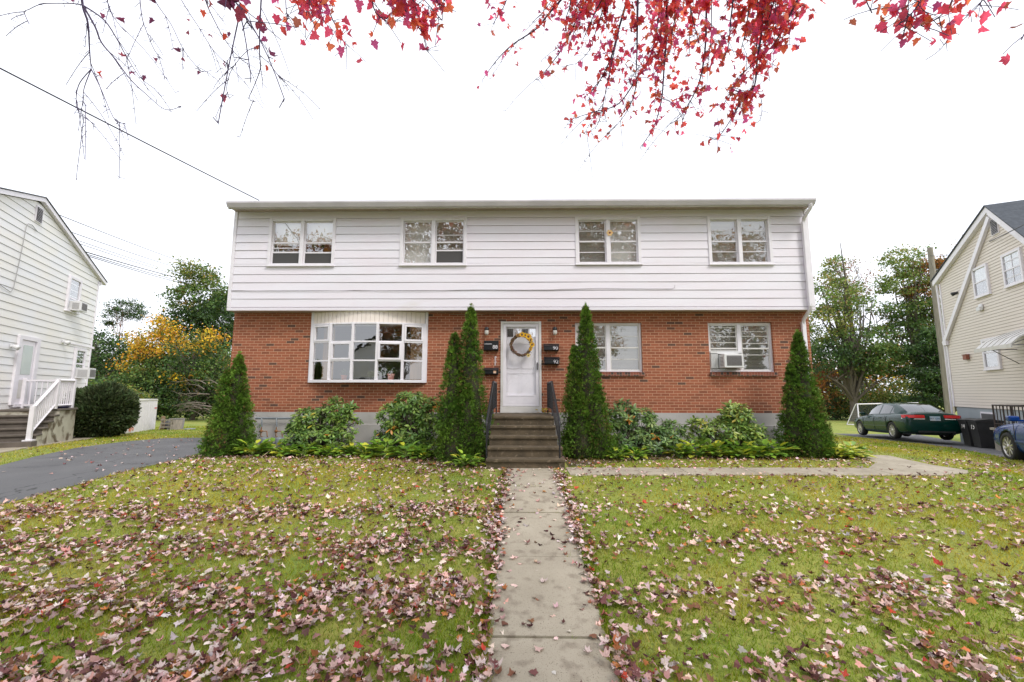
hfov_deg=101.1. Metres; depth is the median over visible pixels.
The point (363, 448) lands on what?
hosta plant
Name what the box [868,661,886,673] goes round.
fallen leaf
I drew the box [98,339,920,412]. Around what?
distant wood
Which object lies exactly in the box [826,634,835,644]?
fallen leaf
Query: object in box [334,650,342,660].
fallen leaf
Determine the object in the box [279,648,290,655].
fallen leaf
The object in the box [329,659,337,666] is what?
fallen leaf
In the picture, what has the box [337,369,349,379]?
potted plant
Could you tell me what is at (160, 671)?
fallen leaf
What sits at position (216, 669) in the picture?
fallen leaf
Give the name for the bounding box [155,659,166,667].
fallen leaf
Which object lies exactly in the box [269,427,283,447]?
gas meter
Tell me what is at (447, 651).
fallen leaf
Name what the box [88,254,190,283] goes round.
overhead wire
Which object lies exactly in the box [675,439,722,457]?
hosta plant
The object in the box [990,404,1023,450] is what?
side stoop
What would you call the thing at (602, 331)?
window
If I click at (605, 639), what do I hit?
fallen leaf
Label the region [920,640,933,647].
fallen leaf
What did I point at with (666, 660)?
fallen leaf
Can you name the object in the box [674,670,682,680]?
fallen leaf
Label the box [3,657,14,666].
fallen leaf
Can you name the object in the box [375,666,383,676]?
fallen leaf
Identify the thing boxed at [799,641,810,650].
fallen leaf
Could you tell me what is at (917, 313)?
maple tree
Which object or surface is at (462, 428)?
arborvitae
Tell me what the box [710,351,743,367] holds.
air conditioner
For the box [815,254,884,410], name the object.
broadleaf tree
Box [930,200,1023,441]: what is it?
gabled house
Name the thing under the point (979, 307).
vent hood
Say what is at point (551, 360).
wall mailbox
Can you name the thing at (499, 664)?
fallen leaf
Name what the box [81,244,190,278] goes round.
overhead wire
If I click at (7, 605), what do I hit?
fallen leaf
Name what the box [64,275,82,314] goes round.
window
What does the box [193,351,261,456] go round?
arborvitae
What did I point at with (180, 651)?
fallen leaf
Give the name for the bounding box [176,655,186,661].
fallen leaf
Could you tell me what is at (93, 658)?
fallen leaf
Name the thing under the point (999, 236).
overhead wire
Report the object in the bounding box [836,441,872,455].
hosta plant
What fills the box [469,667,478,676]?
fallen leaf
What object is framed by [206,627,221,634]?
fallen leaf
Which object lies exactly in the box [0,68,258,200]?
overhead wire
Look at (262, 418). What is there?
gas pipe
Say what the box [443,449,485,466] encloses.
hosta plant
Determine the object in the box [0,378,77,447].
side steps
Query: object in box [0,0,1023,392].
sky
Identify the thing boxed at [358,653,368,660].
fallen leaf
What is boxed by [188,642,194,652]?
fallen leaf
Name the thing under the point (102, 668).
fallen leaf
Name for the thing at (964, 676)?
fallen leaf
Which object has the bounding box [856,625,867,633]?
fallen leaf
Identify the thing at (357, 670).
fallen leaf
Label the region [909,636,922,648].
fallen leaf
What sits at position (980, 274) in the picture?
window
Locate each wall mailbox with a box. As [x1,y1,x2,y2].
[483,368,498,376]
[484,341,498,350]
[543,344,558,350]
[544,357,559,366]
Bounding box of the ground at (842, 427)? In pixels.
[0,395,1023,681]
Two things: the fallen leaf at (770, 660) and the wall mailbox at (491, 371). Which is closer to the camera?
the fallen leaf at (770, 660)
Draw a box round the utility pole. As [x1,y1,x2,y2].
[927,247,954,413]
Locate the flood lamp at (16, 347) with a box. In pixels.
[10,344,20,349]
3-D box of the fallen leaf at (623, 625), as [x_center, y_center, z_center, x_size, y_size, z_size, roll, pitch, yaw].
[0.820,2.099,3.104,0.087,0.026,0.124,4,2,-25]
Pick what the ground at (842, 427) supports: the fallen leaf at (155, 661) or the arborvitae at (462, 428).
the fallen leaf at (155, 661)
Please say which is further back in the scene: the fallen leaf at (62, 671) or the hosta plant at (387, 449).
the hosta plant at (387, 449)
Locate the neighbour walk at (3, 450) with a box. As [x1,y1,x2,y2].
[0,436,93,452]
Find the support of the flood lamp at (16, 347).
attached to the gabled house at (49, 269)
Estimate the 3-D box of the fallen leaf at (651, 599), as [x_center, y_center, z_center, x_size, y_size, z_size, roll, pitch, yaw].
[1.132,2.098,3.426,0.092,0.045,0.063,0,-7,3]
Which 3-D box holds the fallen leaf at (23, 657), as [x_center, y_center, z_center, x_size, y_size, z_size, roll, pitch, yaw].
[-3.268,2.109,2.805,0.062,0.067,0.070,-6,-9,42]
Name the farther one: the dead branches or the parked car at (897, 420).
the dead branches
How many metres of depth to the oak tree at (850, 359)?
33.62 m
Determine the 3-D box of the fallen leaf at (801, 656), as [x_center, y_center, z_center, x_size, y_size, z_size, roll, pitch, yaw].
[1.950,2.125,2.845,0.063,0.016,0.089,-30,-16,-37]
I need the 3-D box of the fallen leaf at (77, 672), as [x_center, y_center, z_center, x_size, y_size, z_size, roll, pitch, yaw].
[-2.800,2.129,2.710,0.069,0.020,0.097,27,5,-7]
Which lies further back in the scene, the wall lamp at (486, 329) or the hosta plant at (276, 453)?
the wall lamp at (486, 329)
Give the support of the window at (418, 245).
in the apartment house at (737, 273)
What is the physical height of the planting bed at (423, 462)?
0.030 m
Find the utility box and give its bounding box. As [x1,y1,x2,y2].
[962,354,969,359]
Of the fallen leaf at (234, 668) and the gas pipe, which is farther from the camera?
the gas pipe
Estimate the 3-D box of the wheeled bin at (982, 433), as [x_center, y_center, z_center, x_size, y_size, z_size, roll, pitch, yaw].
[16.156,3.145,14.353,0.748,0.985,0.600,-3,-8,25]
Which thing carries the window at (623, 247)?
in the apartment house at (737, 273)
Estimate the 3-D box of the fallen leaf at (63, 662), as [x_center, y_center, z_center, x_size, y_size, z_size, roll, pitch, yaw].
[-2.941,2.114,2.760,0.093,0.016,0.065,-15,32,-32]
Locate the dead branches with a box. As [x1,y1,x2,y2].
[172,377,217,416]
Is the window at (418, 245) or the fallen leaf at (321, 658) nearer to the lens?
the fallen leaf at (321, 658)
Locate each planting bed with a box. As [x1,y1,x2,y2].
[187,450,487,470]
[562,450,860,466]
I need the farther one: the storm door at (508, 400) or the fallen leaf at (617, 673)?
the storm door at (508, 400)
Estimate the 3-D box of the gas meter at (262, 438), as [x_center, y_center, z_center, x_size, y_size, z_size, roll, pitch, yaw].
[-5.963,2.317,10.072,0.300,0.520,0.208,0,-7,1]
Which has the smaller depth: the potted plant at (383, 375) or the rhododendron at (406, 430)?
the rhododendron at (406, 430)
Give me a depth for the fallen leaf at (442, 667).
2.72 m
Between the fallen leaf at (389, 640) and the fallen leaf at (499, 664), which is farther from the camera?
the fallen leaf at (389, 640)
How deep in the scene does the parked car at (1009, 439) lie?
9.62 m
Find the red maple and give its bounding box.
[271,0,1023,177]
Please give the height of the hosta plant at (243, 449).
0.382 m
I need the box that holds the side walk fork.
[858,455,968,475]
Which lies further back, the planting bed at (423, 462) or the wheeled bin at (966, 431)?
the wheeled bin at (966, 431)
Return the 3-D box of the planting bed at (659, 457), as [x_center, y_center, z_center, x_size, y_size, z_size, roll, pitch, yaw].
[4.449,2.485,8.887,6.780,0.036,2.280,0,-7,1]
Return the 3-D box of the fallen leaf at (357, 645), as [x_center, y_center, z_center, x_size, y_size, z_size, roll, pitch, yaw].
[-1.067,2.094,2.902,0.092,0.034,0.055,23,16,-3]
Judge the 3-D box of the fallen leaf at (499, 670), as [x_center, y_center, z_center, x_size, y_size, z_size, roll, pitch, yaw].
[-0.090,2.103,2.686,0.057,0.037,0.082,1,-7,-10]
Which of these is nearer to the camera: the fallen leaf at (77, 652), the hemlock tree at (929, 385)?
the fallen leaf at (77, 652)
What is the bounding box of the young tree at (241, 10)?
[0,0,319,179]
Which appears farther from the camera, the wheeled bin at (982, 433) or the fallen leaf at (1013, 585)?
the wheeled bin at (982, 433)
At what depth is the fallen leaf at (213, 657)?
2.81 m
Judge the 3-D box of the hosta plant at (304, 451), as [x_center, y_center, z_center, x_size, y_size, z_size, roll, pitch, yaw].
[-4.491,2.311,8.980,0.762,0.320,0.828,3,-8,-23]
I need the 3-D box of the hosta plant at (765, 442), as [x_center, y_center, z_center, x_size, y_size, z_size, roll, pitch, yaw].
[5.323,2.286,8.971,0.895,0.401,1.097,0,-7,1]
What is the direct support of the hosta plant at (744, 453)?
on the planting bed at (659, 457)
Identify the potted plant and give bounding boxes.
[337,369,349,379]
[365,370,379,379]
[379,370,387,379]
[385,367,397,379]
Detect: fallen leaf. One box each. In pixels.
[0,616,14,624]
[2,599,18,607]
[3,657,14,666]
[14,651,27,662]
[53,665,65,673]
[56,659,67,667]
[73,667,82,674]
[74,650,84,656]
[79,667,89,673]
[83,661,93,667]
[84,672,95,680]
[85,651,97,656]
[90,655,103,666]
[91,621,103,626]
[99,666,111,671]
[104,576,117,580]
[105,661,115,668]
[108,633,120,639]
[113,664,126,670]
[126,666,135,676]
[146,658,159,669]
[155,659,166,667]
[158,670,168,675]
[165,653,174,659]
[171,648,188,658]
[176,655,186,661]
[180,662,191,669]
[186,651,196,658]
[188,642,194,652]
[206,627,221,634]
[207,642,220,652]
[210,652,222,660]
[211,658,227,674]
[227,665,238,670]
[241,608,255,618]
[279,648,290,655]
[280,656,291,665]
[306,662,317,674]
[312,587,319,593]
[316,664,327,672]
[318,655,329,660]
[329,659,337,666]
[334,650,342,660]
[339,662,352,672]
[342,628,351,633]
[343,653,349,660]
[350,664,363,672]
[353,640,362,647]
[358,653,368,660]
[375,655,383,662]
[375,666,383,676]
[388,626,398,631]
[388,637,398,650]
[400,657,409,666]
[404,664,413,673]
[425,621,434,631]
[425,652,433,662]
[431,667,437,678]
[438,663,447,670]
[442,642,451,656]
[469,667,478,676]
[475,656,486,665]
[489,658,502,668]
[494,666,501,675]
[508,668,515,676]
[529,668,537,675]
[534,646,543,651]
[584,645,592,652]
[599,636,608,642]
[599,647,609,656]
[600,593,606,603]
[612,661,621,667]
[614,667,622,675]
[619,622,628,632]
[620,635,627,643]
[624,668,632,675]
[628,663,639,676]
[631,640,639,648]
[645,596,654,601]
[661,655,668,665]
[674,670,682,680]
[692,602,701,608]
[742,656,753,664]
[756,595,767,605]
[766,658,774,665]
[770,663,784,674]
[780,657,789,663]
[785,642,796,653]
[797,653,806,659]
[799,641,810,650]
[810,665,820,676]
[826,627,834,634]
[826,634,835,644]
[832,668,840,673]
[839,668,848,676]
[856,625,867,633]
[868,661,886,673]
[878,598,895,605]
[894,662,903,671]
[896,664,912,673]
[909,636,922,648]
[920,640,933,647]
[929,657,938,668]
[930,651,943,656]
[933,557,942,567]
[940,666,952,671]
[942,575,955,579]
[946,604,959,612]
[957,673,967,678]
[958,635,969,642]
[960,652,978,663]
[965,597,977,604]
[969,661,988,671]
[986,662,997,669]
[1007,582,1016,587]
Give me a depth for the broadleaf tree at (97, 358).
29.84 m
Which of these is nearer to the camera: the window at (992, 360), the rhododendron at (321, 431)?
the rhododendron at (321, 431)
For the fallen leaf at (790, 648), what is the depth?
2.89 m
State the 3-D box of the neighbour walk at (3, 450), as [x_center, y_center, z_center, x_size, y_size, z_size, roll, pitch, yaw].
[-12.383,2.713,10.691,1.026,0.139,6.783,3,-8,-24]
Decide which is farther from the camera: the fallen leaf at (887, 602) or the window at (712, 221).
the window at (712, 221)
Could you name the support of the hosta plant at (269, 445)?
on the planting bed at (423, 462)
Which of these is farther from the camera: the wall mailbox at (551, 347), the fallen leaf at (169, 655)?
the wall mailbox at (551, 347)
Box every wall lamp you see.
[484,327,488,334]
[553,327,556,334]
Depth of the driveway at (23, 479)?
8.02 m
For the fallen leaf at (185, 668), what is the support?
on the leaf litter
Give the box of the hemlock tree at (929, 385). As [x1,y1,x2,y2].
[889,325,956,412]
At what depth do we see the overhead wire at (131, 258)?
20.21 m
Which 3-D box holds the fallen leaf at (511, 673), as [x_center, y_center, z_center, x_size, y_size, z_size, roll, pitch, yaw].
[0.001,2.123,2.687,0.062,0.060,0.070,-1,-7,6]
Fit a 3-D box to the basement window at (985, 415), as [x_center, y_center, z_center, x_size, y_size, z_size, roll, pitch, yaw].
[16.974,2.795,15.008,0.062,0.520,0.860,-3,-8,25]
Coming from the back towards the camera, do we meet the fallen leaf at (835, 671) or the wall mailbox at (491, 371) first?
the wall mailbox at (491, 371)
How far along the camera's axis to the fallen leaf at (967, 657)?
2.80 m
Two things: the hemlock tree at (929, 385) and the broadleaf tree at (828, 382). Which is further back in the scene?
the broadleaf tree at (828, 382)
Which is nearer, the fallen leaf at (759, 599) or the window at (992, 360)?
the fallen leaf at (759, 599)
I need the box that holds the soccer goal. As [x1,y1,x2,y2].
[846,402,917,424]
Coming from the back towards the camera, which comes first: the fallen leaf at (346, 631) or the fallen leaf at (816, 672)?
the fallen leaf at (346, 631)
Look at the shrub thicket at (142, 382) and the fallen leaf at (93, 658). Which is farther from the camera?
the shrub thicket at (142, 382)
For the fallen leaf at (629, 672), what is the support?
on the leaf litter
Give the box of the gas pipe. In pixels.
[255,417,358,426]
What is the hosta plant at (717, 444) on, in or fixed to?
on the planting bed at (659, 457)
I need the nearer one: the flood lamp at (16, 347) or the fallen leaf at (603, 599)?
the fallen leaf at (603, 599)
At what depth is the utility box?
15.90 m
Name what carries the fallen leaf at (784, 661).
on the ground at (842, 427)
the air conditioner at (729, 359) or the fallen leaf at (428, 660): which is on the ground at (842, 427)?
the fallen leaf at (428, 660)
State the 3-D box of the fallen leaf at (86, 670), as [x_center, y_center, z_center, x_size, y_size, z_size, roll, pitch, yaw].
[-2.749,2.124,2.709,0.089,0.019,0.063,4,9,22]
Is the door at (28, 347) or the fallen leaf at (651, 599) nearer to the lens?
the fallen leaf at (651, 599)
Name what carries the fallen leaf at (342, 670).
on the leaf litter
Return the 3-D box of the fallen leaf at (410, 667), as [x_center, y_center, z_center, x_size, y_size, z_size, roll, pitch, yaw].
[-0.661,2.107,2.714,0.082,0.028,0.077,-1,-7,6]
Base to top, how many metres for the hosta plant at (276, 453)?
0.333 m
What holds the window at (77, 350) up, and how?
in the gabled house at (49, 269)
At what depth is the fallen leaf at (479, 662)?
2.72 m
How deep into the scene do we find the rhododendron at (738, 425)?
9.31 m
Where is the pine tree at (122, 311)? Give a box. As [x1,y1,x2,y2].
[97,297,153,370]
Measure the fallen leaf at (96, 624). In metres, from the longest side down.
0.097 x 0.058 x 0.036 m
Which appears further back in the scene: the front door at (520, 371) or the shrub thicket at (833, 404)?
the shrub thicket at (833, 404)
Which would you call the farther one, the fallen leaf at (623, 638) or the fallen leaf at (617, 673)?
the fallen leaf at (623, 638)
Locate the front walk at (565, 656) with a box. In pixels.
[485,468,621,681]
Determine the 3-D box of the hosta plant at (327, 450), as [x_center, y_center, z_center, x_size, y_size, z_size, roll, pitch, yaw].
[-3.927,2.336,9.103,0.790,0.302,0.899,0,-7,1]
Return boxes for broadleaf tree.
[88,320,155,381]
[105,309,202,417]
[138,255,234,414]
[150,323,231,419]
[809,318,841,414]
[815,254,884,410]
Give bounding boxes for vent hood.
[976,304,982,310]
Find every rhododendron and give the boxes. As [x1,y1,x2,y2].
[280,395,363,453]
[371,391,443,452]
[606,398,688,455]
[684,399,771,450]
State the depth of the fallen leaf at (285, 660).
2.78 m
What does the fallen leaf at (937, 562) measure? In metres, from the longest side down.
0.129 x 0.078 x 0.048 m
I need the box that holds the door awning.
[974,328,1023,363]
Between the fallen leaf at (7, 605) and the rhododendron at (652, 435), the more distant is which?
the rhododendron at (652, 435)
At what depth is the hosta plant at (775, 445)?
8.96 m
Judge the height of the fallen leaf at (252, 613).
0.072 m
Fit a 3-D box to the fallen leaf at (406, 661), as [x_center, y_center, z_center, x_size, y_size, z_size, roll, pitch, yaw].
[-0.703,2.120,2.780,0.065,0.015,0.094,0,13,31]
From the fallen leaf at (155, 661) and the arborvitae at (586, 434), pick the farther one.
the arborvitae at (586, 434)
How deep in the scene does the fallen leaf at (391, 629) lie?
3.06 m
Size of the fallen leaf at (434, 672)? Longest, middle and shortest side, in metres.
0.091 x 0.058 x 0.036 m
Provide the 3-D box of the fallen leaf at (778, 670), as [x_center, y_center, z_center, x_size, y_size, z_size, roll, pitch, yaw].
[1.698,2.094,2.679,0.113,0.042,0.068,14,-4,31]
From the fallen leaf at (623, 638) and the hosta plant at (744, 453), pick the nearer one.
the fallen leaf at (623, 638)
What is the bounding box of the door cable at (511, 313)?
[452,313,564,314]
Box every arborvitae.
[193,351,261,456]
[429,303,499,462]
[558,302,624,459]
[770,329,839,458]
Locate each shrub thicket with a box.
[87,376,156,398]
[88,356,218,420]
[817,376,917,419]
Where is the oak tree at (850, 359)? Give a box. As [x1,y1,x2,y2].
[808,243,918,420]
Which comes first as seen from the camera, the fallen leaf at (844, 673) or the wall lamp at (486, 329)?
the fallen leaf at (844, 673)
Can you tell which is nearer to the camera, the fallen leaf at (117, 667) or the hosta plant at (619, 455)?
the fallen leaf at (117, 667)
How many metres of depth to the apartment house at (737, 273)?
10.37 m
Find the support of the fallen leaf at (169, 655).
on the ground at (842, 427)
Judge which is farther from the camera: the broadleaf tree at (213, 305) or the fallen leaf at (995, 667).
the broadleaf tree at (213, 305)
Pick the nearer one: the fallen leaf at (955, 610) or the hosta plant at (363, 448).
the fallen leaf at (955, 610)
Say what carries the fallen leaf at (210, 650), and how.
on the ground at (842, 427)
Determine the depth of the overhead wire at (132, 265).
19.66 m
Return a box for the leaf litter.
[0,434,1023,681]
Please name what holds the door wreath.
hanging from the front door at (520, 371)
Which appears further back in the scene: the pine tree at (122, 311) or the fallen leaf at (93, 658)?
the pine tree at (122, 311)
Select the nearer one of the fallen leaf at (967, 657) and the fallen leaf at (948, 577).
the fallen leaf at (967, 657)
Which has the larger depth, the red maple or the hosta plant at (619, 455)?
the hosta plant at (619, 455)
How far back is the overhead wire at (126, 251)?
18.80 m
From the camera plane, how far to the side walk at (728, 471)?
7.33 m
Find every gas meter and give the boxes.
[255,427,268,444]
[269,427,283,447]
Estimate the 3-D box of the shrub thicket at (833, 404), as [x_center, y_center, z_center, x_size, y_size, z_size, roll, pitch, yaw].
[29.784,4.894,36.022,12.484,3.936,3.919,0,-7,1]
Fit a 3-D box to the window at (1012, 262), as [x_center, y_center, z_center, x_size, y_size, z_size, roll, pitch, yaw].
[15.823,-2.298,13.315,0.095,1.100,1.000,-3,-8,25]
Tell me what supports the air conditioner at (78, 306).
attached to the gabled house at (49, 269)
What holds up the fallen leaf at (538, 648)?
on the front walk at (565, 656)
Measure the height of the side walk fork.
0.076 m
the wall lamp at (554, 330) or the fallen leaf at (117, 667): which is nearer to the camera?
the fallen leaf at (117, 667)
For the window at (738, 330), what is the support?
in the apartment house at (737, 273)
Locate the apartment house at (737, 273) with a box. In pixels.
[226,198,815,450]
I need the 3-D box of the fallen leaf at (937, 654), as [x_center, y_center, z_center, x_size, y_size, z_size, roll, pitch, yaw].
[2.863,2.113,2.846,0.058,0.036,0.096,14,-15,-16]
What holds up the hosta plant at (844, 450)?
on the planting bed at (659, 457)
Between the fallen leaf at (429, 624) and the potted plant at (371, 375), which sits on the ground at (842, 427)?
the fallen leaf at (429, 624)
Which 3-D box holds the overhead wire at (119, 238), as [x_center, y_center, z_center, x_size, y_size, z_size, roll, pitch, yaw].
[-17.605,-4.597,19.927,0.026,4.599,26.403,3,-8,-26]
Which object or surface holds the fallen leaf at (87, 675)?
on the leaf litter
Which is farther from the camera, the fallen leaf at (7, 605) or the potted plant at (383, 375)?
the potted plant at (383, 375)
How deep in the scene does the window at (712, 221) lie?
10.40 m
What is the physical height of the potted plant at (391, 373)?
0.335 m
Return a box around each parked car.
[854,402,961,439]
[994,416,1023,460]
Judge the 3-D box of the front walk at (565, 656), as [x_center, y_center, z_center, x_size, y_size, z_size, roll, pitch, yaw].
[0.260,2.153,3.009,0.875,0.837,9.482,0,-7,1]
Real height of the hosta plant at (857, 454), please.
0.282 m
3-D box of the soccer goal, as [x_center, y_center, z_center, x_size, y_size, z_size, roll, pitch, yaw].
[26.011,5.191,29.514,6.259,1.760,0.870,2,-7,-18]
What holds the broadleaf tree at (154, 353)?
on the ground at (842, 427)
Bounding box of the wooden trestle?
[158,418,173,429]
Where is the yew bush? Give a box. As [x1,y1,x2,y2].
[60,381,141,437]
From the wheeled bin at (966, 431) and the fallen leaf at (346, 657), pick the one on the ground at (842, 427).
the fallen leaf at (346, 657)
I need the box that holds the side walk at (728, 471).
[566,467,896,475]
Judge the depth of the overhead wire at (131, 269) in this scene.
19.97 m
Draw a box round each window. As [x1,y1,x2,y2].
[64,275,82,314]
[70,348,86,379]
[265,218,336,266]
[308,311,427,382]
[398,217,466,265]
[575,216,642,264]
[575,323,641,371]
[707,216,774,264]
[708,323,773,371]
[971,263,991,299]
[980,337,1002,370]
[980,412,995,419]
[1000,247,1023,288]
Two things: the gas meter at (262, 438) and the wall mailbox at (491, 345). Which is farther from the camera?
the wall mailbox at (491, 345)
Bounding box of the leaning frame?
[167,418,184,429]
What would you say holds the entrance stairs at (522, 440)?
on the ground at (842, 427)
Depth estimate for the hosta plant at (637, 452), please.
8.79 m
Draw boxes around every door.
[14,340,35,403]
[503,324,538,405]
[506,327,535,394]
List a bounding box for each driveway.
[0,438,204,503]
[833,433,1023,461]
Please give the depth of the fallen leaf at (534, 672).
2.70 m
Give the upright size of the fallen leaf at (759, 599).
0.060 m
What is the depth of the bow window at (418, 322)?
10.34 m
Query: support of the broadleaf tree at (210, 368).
on the ground at (842, 427)
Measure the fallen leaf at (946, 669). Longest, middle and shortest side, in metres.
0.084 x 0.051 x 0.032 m
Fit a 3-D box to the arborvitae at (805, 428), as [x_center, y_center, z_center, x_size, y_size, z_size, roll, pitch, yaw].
[6.413,1.181,9.336,1.357,2.966,1.188,0,-7,1]
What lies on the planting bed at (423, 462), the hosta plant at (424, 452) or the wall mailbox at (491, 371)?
the hosta plant at (424, 452)
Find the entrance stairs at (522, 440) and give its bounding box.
[485,381,565,468]
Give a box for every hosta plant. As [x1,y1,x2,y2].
[230,438,273,455]
[248,437,292,453]
[262,441,303,456]
[283,441,319,456]
[310,441,349,455]
[326,442,360,455]
[345,440,384,456]
[363,437,406,458]
[378,440,426,457]
[407,444,438,458]
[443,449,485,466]
[604,446,632,459]
[621,445,652,459]
[652,439,698,458]
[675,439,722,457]
[695,438,745,456]
[719,438,762,457]
[741,438,787,457]
[754,439,799,457]
[824,443,860,457]
[832,443,876,457]
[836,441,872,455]
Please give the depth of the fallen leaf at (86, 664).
2.75 m
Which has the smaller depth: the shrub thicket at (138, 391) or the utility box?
the utility box
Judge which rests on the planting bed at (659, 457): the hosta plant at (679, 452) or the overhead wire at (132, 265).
the hosta plant at (679, 452)
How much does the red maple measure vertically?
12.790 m
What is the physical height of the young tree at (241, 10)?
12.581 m
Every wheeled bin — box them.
[956,418,975,445]
[965,418,1003,447]
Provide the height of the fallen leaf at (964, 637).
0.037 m
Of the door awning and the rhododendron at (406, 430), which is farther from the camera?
the door awning
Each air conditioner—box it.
[68,300,87,312]
[75,368,95,378]
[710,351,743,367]
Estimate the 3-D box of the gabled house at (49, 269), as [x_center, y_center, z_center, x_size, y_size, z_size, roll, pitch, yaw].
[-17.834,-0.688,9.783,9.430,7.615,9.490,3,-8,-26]
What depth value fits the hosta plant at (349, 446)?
9.05 m
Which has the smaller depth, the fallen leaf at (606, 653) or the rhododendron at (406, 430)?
the fallen leaf at (606, 653)
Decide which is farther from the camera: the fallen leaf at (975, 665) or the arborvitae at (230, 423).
the arborvitae at (230, 423)
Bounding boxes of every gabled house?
[0,187,107,408]
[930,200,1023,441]
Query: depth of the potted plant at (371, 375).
10.34 m
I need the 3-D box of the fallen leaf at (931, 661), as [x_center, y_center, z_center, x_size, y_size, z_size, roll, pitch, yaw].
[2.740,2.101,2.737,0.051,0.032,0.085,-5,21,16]
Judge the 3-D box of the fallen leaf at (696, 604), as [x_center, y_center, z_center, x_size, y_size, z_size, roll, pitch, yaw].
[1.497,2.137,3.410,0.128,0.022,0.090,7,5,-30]
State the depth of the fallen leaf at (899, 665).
2.73 m
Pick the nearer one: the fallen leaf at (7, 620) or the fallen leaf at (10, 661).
the fallen leaf at (10, 661)
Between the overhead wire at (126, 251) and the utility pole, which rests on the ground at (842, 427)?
the utility pole
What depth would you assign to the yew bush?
13.17 m
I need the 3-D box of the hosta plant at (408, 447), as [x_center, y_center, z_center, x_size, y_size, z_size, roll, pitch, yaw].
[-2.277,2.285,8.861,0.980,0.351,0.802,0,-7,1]
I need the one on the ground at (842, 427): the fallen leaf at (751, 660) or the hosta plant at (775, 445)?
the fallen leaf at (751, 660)
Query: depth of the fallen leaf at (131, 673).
2.68 m
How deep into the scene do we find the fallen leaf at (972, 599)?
3.47 m
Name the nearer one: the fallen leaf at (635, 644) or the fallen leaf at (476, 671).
the fallen leaf at (476, 671)
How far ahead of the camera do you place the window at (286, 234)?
10.54 m
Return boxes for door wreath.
[509,332,534,356]
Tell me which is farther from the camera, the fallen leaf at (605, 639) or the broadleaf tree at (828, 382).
the broadleaf tree at (828, 382)
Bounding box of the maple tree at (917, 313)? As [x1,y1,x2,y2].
[865,243,945,392]
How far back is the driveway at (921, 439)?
16.97 m
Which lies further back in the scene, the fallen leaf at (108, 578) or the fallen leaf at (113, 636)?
the fallen leaf at (108, 578)
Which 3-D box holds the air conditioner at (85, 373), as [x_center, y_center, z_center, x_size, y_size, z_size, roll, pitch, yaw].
[-15.086,1.143,14.885,0.422,0.360,0.528,3,-8,-26]
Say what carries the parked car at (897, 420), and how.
on the driveway at (921, 439)
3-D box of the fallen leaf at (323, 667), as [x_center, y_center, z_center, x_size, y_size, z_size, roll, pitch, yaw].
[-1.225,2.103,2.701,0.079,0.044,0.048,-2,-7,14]
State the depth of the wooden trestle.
16.77 m
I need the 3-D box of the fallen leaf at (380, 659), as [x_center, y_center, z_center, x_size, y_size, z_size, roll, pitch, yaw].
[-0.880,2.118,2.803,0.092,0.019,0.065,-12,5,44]
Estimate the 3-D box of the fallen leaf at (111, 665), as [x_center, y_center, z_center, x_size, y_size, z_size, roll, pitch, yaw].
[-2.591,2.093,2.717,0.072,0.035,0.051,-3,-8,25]
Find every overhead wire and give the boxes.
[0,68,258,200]
[12,196,202,268]
[72,232,194,272]
[78,240,191,276]
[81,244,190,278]
[87,252,190,280]
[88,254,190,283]
[90,256,187,284]
[931,224,1023,255]

